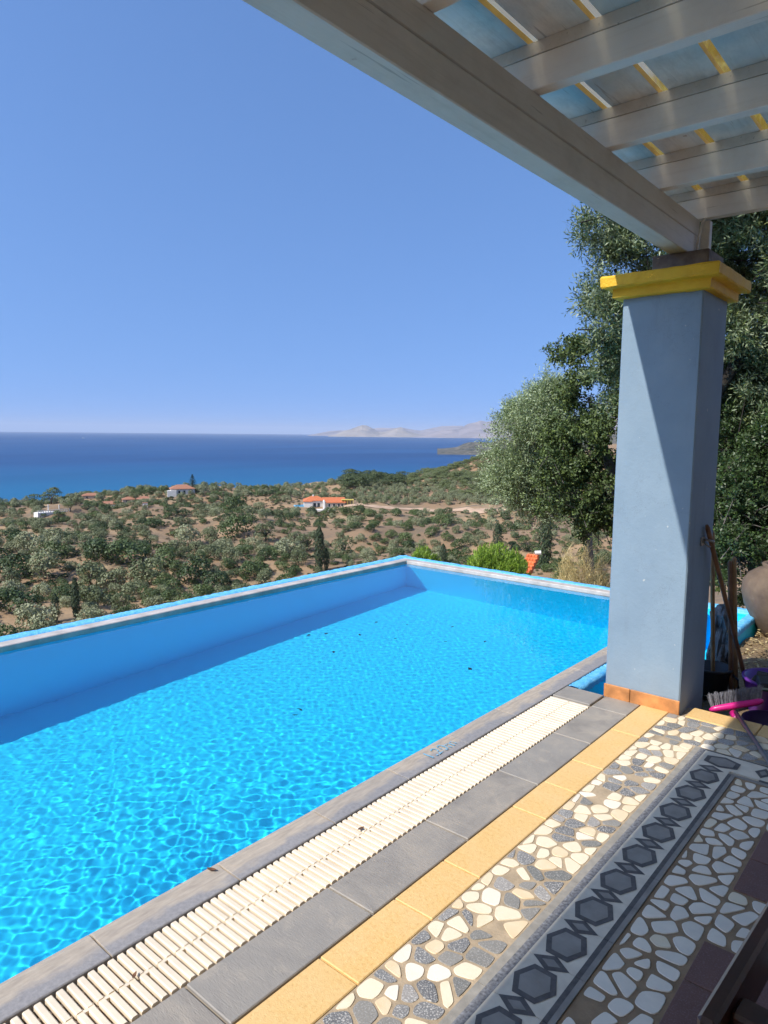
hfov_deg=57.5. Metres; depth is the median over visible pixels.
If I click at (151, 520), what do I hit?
shrub
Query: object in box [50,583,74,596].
shrub
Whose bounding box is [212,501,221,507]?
olive tree
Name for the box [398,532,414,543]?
shrub
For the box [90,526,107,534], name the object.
olive tree
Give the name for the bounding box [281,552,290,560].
shrub
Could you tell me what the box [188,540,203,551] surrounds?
olive tree
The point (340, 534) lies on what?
olive tree
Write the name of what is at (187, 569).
shrub
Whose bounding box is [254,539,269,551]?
olive tree
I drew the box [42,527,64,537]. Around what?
olive tree
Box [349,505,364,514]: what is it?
shrub
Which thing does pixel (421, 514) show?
olive tree
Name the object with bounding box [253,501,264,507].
olive tree
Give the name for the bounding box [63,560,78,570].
olive tree
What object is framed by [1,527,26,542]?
shrub
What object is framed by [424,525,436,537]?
shrub
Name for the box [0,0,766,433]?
sky
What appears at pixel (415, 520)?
olive tree
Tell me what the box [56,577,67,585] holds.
shrub
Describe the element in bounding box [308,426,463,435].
distant hills
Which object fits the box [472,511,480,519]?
olive tree
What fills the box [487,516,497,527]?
olive tree
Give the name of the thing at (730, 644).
wooden handle
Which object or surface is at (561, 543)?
shrub
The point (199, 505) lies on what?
olive tree
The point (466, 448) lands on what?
headland hills
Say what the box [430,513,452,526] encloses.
tree
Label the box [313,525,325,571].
cypress
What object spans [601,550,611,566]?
olive tree
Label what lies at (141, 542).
shrub
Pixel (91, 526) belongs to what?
shrub
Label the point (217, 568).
olive tree
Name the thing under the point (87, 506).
shrub
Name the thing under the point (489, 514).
olive tree
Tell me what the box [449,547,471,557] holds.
shrub
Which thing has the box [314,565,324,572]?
olive tree
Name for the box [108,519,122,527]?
olive tree
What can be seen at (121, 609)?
shrub
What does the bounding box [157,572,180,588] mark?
shrub
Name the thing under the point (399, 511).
shrub
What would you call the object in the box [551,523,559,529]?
shrub
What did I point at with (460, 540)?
shrub
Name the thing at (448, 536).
shrub
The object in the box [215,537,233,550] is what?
olive tree
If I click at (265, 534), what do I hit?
olive tree
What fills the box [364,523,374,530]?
shrub
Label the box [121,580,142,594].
olive tree
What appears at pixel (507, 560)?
shrub
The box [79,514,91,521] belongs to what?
olive tree
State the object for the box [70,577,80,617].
cypress
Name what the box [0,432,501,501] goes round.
sea
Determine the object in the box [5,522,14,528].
shrub
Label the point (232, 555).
olive tree
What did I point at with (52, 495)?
pine tree
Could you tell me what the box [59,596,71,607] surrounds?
olive tree
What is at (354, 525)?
shrub
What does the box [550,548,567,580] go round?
green weeds
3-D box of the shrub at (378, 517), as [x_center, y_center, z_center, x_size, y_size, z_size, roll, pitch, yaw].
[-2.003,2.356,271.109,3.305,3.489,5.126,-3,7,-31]
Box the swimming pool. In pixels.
[0,555,758,1023]
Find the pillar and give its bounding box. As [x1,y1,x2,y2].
[600,248,750,714]
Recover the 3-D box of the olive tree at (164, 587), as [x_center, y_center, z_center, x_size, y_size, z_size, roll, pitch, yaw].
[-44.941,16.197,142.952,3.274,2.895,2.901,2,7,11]
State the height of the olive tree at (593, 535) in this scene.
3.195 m
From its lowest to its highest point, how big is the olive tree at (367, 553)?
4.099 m
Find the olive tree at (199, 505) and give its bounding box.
[194,502,205,509]
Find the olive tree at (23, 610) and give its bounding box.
[13,602,59,630]
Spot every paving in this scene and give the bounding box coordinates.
[130,686,638,1023]
[236,705,767,1023]
[315,713,767,1023]
[438,746,767,1023]
[557,778,767,1023]
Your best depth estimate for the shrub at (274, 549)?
186.46 m
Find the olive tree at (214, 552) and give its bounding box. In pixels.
[204,544,225,557]
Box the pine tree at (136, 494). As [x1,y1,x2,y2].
[129,492,140,497]
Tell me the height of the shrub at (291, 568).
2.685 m
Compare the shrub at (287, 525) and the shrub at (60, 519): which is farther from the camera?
the shrub at (60, 519)
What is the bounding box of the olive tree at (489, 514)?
[487,511,497,517]
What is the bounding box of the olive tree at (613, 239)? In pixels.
[561,202,767,485]
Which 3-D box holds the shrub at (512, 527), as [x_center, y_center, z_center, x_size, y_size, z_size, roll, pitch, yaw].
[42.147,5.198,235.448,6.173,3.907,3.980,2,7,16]
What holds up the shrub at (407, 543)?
on the ground
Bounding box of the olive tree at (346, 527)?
[341,525,350,532]
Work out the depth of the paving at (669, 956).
2.29 m
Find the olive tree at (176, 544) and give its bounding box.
[167,539,185,548]
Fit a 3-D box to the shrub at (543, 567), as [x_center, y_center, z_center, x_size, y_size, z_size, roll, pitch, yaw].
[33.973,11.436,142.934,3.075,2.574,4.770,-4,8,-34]
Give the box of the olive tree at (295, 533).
[285,531,301,540]
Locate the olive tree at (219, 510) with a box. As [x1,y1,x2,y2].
[210,507,223,515]
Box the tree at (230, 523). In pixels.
[217,511,256,540]
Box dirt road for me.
[341,503,506,512]
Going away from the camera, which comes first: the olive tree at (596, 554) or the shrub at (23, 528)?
the olive tree at (596, 554)
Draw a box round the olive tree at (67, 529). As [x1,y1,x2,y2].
[59,527,75,537]
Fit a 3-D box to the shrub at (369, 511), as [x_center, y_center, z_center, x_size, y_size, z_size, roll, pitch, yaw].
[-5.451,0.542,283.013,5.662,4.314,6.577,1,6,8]
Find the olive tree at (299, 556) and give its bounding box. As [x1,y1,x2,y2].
[289,547,306,565]
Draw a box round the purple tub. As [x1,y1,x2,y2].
[742,668,767,710]
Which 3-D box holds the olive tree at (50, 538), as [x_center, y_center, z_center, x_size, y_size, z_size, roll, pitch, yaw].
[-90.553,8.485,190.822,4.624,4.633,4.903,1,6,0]
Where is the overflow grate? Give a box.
[4,696,588,1023]
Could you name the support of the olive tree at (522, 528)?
on the ground
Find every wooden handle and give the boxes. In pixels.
[705,524,745,686]
[710,530,714,670]
[728,560,732,689]
[732,557,737,693]
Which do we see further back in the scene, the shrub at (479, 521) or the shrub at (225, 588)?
the shrub at (479, 521)
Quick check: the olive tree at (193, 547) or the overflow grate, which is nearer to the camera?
the overflow grate
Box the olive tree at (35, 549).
[29,546,38,553]
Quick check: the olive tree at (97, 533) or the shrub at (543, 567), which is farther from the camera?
the olive tree at (97, 533)
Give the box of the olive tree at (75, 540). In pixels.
[60,534,78,543]
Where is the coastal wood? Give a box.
[338,469,408,486]
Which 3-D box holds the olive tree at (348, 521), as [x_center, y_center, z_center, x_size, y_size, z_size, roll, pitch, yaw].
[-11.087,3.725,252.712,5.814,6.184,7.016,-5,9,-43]
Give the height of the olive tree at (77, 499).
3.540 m
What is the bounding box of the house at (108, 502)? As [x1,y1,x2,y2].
[103,501,116,505]
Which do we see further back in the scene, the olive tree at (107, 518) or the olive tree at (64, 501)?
the olive tree at (64, 501)
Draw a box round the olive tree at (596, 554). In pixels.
[593,551,606,561]
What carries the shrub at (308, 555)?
on the ground
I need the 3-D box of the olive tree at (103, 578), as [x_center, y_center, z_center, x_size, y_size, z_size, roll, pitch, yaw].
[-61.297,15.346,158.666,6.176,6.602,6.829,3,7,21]
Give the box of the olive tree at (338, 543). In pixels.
[331,535,355,556]
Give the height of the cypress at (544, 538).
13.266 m
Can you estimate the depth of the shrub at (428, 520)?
249.50 m
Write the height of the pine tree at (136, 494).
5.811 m
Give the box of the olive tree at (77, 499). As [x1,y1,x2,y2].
[72,497,82,502]
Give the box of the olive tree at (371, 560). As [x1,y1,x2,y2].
[361,555,377,562]
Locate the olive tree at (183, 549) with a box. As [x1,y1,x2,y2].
[176,546,191,558]
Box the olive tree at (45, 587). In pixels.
[32,582,50,596]
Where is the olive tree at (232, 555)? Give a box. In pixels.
[222,547,243,561]
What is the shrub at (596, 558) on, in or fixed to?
on the ground
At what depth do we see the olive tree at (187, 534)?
223.26 m
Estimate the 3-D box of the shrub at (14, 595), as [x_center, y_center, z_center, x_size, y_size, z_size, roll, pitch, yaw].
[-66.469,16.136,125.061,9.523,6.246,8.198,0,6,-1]
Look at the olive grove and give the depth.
345.40 m
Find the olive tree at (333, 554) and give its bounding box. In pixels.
[324,551,336,562]
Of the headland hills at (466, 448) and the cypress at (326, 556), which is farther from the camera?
the headland hills at (466, 448)
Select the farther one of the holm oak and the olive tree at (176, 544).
the olive tree at (176, 544)
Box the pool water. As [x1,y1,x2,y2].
[0,563,609,983]
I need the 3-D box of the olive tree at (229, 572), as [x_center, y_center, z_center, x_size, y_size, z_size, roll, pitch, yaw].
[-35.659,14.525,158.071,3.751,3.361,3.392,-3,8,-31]
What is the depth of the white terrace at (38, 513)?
288.24 m
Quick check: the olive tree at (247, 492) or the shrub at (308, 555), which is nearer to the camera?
the shrub at (308, 555)
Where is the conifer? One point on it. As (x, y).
(192, 477)
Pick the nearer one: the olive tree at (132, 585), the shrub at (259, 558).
the olive tree at (132, 585)
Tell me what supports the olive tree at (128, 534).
on the ground
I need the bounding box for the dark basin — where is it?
[741,710,767,725]
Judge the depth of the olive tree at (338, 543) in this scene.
202.80 m
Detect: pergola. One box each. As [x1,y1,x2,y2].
[242,0,767,253]
[341,499,353,504]
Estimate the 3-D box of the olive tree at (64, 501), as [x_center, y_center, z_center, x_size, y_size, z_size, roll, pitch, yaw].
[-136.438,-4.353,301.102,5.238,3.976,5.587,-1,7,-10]
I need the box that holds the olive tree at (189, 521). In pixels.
[182,517,195,523]
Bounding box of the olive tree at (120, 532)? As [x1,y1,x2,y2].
[117,530,126,535]
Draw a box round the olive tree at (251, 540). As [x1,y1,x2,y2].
[245,537,261,546]
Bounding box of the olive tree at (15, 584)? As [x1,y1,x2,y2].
[0,579,27,603]
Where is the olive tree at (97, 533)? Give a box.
[93,528,105,537]
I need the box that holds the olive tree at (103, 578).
[96,565,128,589]
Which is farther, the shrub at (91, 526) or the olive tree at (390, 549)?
the shrub at (91, 526)
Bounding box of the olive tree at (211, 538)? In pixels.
[201,526,218,543]
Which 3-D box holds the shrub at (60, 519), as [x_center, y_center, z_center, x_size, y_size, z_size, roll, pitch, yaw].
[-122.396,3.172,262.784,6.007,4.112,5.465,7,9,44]
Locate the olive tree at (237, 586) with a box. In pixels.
[231,583,247,589]
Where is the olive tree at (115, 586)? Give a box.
[108,583,122,591]
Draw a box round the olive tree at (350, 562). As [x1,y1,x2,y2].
[346,559,354,565]
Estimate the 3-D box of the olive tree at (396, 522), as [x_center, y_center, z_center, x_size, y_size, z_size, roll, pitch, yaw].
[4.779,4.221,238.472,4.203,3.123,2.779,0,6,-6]
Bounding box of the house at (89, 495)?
[81,493,96,498]
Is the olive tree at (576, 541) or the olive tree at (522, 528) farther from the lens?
the olive tree at (522, 528)
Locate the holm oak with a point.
(574, 474)
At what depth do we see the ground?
229.86 m
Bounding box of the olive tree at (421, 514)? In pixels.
[416,509,429,517]
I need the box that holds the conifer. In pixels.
[189,474,197,486]
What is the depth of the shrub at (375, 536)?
218.90 m
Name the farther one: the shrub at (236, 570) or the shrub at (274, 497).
the shrub at (274, 497)
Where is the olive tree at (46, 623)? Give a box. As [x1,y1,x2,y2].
[28,617,57,630]
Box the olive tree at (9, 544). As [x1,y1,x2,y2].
[2,540,21,551]
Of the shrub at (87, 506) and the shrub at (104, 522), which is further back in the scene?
the shrub at (87, 506)
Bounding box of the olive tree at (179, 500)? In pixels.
[176,497,186,501]
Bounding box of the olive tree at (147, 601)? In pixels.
[143,595,162,607]
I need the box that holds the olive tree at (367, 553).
[357,547,372,558]
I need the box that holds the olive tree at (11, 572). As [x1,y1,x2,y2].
[1,567,20,581]
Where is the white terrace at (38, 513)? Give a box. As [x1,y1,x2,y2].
[33,504,69,517]
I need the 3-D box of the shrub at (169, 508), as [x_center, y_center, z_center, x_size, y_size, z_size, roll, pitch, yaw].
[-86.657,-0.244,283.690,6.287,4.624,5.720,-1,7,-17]
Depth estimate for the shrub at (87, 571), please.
165.30 m
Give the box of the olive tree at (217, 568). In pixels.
[209,566,220,572]
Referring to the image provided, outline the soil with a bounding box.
[702,633,767,716]
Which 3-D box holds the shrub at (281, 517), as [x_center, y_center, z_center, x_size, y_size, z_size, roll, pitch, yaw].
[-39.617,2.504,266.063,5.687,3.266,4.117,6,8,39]
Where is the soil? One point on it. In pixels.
(753, 656)
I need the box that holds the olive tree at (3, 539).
[0,536,4,546]
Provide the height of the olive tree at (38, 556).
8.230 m
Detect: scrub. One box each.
[0,477,609,562]
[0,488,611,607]
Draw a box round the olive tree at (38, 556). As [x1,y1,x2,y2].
[26,547,61,579]
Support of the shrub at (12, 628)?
on the ground
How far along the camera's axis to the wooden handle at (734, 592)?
4.62 m
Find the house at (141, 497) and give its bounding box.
[136,496,150,499]
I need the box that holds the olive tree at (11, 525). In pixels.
[4,524,18,533]
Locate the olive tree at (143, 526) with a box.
[137,524,149,536]
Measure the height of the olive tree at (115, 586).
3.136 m
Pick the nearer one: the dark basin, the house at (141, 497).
the dark basin
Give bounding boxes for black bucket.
[702,659,738,697]
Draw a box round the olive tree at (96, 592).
[76,584,111,605]
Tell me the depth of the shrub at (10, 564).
165.26 m
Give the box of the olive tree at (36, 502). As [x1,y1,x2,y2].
[32,500,44,507]
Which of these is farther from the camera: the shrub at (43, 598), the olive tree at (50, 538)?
the olive tree at (50, 538)
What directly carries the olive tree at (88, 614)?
on the ground
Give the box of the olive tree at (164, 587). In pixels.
[156,584,170,592]
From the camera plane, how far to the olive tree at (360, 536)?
218.92 m
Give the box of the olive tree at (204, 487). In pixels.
[198,484,209,491]
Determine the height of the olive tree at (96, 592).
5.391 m
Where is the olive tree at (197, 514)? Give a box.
[192,510,204,516]
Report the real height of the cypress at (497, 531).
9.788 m
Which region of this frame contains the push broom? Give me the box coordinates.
[707,684,767,763]
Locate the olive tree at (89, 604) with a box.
[80,601,99,613]
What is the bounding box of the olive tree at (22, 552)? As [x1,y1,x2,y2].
[17,549,29,555]
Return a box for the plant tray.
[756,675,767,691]
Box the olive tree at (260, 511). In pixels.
[257,509,269,518]
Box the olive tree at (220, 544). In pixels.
[210,541,226,554]
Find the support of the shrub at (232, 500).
on the ground
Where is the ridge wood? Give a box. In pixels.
[405,449,567,499]
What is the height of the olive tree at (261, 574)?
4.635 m
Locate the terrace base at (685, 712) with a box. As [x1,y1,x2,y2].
[56,696,762,1023]
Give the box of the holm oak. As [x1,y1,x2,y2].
[523,224,767,607]
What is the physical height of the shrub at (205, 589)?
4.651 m
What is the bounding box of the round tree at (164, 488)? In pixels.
[160,486,169,491]
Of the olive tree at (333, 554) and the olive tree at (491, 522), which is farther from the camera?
the olive tree at (491, 522)
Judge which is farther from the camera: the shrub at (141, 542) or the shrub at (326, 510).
the shrub at (326, 510)
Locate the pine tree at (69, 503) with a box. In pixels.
[62,501,74,511]
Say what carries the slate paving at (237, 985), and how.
on the terrace base at (685, 712)
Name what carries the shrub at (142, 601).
on the ground
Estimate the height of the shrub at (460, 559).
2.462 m
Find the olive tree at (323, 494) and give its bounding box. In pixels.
[317,492,326,496]
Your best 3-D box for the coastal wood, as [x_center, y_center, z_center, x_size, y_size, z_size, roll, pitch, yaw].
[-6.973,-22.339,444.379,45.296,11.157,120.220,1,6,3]
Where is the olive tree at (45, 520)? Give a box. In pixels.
[37,517,52,526]
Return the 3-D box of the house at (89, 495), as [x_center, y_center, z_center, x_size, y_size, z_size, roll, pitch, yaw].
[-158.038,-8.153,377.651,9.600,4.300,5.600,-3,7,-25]
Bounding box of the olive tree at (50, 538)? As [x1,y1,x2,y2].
[43,534,61,547]
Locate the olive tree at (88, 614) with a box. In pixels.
[74,607,110,619]
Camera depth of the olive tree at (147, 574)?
156.42 m
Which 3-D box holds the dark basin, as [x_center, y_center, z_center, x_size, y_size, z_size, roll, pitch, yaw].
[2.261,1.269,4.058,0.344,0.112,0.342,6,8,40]
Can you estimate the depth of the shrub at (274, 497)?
335.87 m
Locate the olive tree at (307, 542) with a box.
[297,531,315,551]
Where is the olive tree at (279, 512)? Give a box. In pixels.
[273,509,282,515]
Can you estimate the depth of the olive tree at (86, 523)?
264.26 m
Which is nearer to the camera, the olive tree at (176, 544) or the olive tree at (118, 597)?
the olive tree at (118, 597)
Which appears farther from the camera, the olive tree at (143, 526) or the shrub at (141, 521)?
the shrub at (141, 521)
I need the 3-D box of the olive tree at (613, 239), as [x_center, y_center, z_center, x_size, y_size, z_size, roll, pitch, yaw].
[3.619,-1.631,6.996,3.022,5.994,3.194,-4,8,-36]
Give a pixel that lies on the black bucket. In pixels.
(717, 680)
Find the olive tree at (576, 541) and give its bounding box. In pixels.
[570,538,582,544]
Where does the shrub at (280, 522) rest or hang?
on the ground
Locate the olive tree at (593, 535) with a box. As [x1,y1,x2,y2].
[592,532,601,539]
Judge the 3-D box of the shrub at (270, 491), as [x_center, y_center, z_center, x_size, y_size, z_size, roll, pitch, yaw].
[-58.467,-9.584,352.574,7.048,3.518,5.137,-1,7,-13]
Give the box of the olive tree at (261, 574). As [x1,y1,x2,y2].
[255,567,272,584]
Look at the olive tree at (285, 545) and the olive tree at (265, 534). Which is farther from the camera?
the olive tree at (265, 534)
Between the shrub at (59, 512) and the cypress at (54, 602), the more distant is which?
the shrub at (59, 512)
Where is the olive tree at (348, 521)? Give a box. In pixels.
[345,515,362,527]
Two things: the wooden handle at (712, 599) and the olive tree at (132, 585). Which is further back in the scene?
the olive tree at (132, 585)
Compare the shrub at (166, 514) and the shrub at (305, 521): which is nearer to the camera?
the shrub at (305, 521)
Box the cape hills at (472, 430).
[410,415,617,438]
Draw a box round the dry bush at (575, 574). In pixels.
[549,541,610,587]
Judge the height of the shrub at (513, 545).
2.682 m
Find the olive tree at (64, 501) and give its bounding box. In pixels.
[60,497,72,503]
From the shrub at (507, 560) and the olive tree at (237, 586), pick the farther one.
the olive tree at (237, 586)
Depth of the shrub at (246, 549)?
180.99 m
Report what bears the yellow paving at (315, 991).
on the terrace base at (685, 712)
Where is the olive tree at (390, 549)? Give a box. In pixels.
[385,543,395,552]
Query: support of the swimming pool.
on the ground
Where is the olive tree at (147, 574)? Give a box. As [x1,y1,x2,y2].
[125,553,169,583]
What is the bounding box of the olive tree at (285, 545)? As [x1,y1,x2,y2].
[273,537,304,557]
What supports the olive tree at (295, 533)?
on the ground
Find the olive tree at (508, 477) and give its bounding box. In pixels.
[472,361,594,582]
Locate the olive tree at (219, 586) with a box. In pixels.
[214,584,227,590]
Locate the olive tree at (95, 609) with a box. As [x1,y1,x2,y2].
[89,607,101,615]
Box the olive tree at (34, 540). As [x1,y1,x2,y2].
[14,531,47,552]
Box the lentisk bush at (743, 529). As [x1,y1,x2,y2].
[713,348,767,586]
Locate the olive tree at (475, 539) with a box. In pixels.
[468,534,479,545]
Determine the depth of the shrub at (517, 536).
209.53 m
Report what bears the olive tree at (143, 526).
on the ground
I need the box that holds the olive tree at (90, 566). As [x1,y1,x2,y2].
[75,560,106,586]
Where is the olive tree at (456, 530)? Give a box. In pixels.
[451,525,460,533]
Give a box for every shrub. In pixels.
[0,549,32,578]
[0,586,42,612]
[0,623,27,636]
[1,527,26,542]
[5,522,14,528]
[15,526,27,531]
[16,521,30,527]
[35,595,50,602]
[36,540,74,558]
[47,586,71,601]
[50,515,65,523]
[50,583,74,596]
[53,510,66,515]
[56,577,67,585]
[58,531,73,539]
[77,562,101,577]
[81,503,93,508]
[81,538,114,561]
[87,524,99,529]
[89,510,101,515]
[93,520,107,526]
[97,504,111,514]
[100,593,113,603]
[105,539,152,565]
[108,606,131,614]
[112,500,124,507]
[114,524,131,532]
[115,540,136,553]
[119,603,139,612]
[135,540,155,548]
[136,518,146,524]
[137,585,158,599]
[141,597,153,605]
[143,537,153,542]
[144,517,161,527]
[150,542,177,569]
[150,588,171,599]
[152,578,172,589]
[156,587,185,604]
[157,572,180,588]
[163,505,177,516]
[163,511,171,518]
[166,592,193,602]
[169,559,184,571]
[175,555,210,583]
[177,508,192,516]
[181,501,190,506]
[187,550,206,561]
[188,583,212,596]
[193,583,218,595]
[200,569,230,589]
[217,513,229,519]
[219,494,246,511]
[220,558,237,568]
[221,585,232,590]
[230,567,240,574]
[234,544,254,555]
[239,561,271,576]
[241,555,263,569]
[256,546,272,559]
[261,489,273,495]
[265,545,283,555]
[269,494,280,500]
[272,514,285,522]
[274,560,289,569]
[275,520,284,526]
[278,571,296,578]
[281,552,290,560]
[282,523,293,528]
[282,566,299,574]
[284,511,298,519]
[298,518,310,526]
[301,553,310,560]
[307,507,318,515]
[312,518,322,526]
[321,505,339,515]
[338,506,354,515]
[342,554,352,563]
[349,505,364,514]
[351,522,361,528]
[363,508,376,516]
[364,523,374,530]
[369,533,381,540]
[371,520,379,526]
[374,514,382,520]
[375,545,386,552]
[380,537,388,542]
[384,529,398,537]
[389,508,401,515]
[390,547,404,555]
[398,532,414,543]
[400,522,412,530]
[401,540,415,550]
[423,517,431,523]
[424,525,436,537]
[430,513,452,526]
[441,532,455,541]
[442,507,452,513]
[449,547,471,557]
[450,537,469,549]
[457,555,470,563]
[463,541,530,574]
[475,519,486,526]
[484,507,495,513]
[500,511,510,520]
[500,521,517,530]
[507,541,519,549]
[512,533,523,538]
[517,535,530,543]
[520,543,534,551]
[529,541,540,546]
[530,528,540,534]
[540,563,558,571]
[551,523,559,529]
[558,540,572,546]
[583,556,602,569]
[593,541,602,551]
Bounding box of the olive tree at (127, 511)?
[121,508,133,517]
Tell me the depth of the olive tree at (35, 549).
188.79 m
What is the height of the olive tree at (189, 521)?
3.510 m
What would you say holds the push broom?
on the crazy paving at (434, 971)
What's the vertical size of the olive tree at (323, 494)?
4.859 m
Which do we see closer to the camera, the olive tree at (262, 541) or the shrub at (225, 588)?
the shrub at (225, 588)
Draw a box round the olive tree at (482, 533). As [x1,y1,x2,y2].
[476,530,489,539]
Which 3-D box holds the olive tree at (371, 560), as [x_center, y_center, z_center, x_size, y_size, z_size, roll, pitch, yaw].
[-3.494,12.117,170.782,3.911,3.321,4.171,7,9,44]
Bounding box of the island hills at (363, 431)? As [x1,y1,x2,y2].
[328,425,422,436]
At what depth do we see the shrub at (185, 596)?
121.93 m
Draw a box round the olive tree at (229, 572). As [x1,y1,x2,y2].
[217,569,233,579]
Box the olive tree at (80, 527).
[74,524,84,532]
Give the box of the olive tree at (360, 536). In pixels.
[354,533,365,541]
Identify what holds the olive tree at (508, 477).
on the ground
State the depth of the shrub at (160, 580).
146.77 m
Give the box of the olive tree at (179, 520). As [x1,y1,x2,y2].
[174,516,183,526]
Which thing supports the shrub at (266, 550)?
on the ground
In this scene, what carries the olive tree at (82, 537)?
on the ground
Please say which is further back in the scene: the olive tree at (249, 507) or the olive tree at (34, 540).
the olive tree at (249, 507)
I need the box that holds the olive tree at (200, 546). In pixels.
[198,544,207,549]
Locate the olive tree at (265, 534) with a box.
[253,521,275,541]
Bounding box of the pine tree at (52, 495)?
[42,487,62,503]
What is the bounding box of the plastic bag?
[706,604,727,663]
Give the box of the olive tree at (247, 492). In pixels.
[241,489,251,494]
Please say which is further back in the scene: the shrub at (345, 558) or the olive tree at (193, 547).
the olive tree at (193, 547)
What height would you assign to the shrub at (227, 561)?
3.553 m
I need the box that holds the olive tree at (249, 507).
[243,506,255,512]
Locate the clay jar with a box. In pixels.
[741,561,767,636]
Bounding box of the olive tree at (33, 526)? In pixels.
[30,521,45,532]
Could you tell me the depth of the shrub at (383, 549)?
208.15 m
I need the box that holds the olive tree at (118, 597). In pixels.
[109,592,132,611]
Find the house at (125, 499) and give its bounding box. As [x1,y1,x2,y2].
[122,497,135,502]
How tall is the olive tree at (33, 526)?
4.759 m
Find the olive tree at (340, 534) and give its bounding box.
[336,532,344,538]
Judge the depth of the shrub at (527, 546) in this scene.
195.82 m
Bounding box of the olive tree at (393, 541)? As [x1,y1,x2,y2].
[389,537,399,545]
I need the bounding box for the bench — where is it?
[697,902,767,1023]
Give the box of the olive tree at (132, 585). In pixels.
[123,579,150,595]
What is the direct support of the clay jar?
on the soil
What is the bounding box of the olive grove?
[0,472,612,559]
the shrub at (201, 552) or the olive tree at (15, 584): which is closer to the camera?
the olive tree at (15, 584)
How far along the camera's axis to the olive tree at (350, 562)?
169.14 m
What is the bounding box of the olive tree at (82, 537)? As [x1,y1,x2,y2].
[77,535,93,550]
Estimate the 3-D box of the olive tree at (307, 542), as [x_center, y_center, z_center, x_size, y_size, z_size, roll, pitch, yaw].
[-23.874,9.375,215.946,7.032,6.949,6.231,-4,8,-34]
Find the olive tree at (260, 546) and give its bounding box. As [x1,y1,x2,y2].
[256,544,266,553]
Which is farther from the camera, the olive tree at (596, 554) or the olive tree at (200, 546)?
the olive tree at (200, 546)
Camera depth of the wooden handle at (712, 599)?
4.73 m
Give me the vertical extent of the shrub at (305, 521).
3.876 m
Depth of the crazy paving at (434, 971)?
2.48 m
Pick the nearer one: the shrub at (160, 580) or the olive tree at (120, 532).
the shrub at (160, 580)
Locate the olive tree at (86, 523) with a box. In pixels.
[82,520,92,525]
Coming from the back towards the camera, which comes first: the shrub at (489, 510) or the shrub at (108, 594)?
the shrub at (489, 510)
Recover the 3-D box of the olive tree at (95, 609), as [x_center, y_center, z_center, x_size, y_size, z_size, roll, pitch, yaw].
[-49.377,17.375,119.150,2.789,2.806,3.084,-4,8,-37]
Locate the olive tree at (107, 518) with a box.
[100,513,112,524]
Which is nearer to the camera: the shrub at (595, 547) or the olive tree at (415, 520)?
the shrub at (595, 547)
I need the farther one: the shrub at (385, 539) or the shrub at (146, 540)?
the shrub at (385, 539)
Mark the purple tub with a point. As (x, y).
(749, 675)
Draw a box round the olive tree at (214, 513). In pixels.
[206,510,217,516]
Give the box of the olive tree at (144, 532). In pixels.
[140,529,151,538]
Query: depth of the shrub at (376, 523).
234.44 m
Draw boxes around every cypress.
[49,593,60,620]
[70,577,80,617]
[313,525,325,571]
[323,548,329,570]
[439,543,446,561]
[492,523,503,551]
[537,521,553,570]
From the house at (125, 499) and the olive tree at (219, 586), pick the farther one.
the house at (125, 499)
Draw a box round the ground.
[0,444,747,634]
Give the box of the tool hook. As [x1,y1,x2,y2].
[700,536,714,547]
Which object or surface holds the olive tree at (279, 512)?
on the ground
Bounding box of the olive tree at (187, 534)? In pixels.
[173,524,202,544]
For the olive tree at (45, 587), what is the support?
on the ground
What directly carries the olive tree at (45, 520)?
on the ground
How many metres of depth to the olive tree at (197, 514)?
286.70 m
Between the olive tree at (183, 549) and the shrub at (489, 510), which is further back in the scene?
the shrub at (489, 510)
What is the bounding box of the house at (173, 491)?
[167,484,195,496]
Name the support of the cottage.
on the ground
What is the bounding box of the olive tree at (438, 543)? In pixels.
[430,539,440,547]
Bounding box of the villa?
[303,495,345,511]
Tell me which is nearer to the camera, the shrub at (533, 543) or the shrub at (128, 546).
the shrub at (128, 546)
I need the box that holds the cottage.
[519,551,540,575]
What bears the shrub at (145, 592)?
on the ground
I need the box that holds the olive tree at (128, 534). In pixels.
[123,530,136,538]
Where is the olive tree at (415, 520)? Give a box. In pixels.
[411,516,422,525]
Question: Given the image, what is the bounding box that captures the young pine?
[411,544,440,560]
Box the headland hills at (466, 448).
[437,431,616,454]
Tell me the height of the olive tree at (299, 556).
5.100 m
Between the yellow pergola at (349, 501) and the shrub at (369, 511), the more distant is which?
the yellow pergola at (349, 501)
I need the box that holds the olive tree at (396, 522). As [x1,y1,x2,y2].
[392,520,402,527]
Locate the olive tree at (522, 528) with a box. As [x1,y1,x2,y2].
[517,524,528,529]
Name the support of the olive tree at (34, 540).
on the ground
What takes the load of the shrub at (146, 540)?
on the ground
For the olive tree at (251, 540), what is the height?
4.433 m
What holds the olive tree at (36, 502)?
on the ground
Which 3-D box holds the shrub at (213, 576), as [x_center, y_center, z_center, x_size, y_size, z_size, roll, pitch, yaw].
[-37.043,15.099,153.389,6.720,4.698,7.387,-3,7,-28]
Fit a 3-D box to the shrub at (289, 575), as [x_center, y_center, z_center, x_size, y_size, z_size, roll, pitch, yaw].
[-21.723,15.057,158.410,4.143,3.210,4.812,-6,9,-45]
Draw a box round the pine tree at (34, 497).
[25,494,46,502]

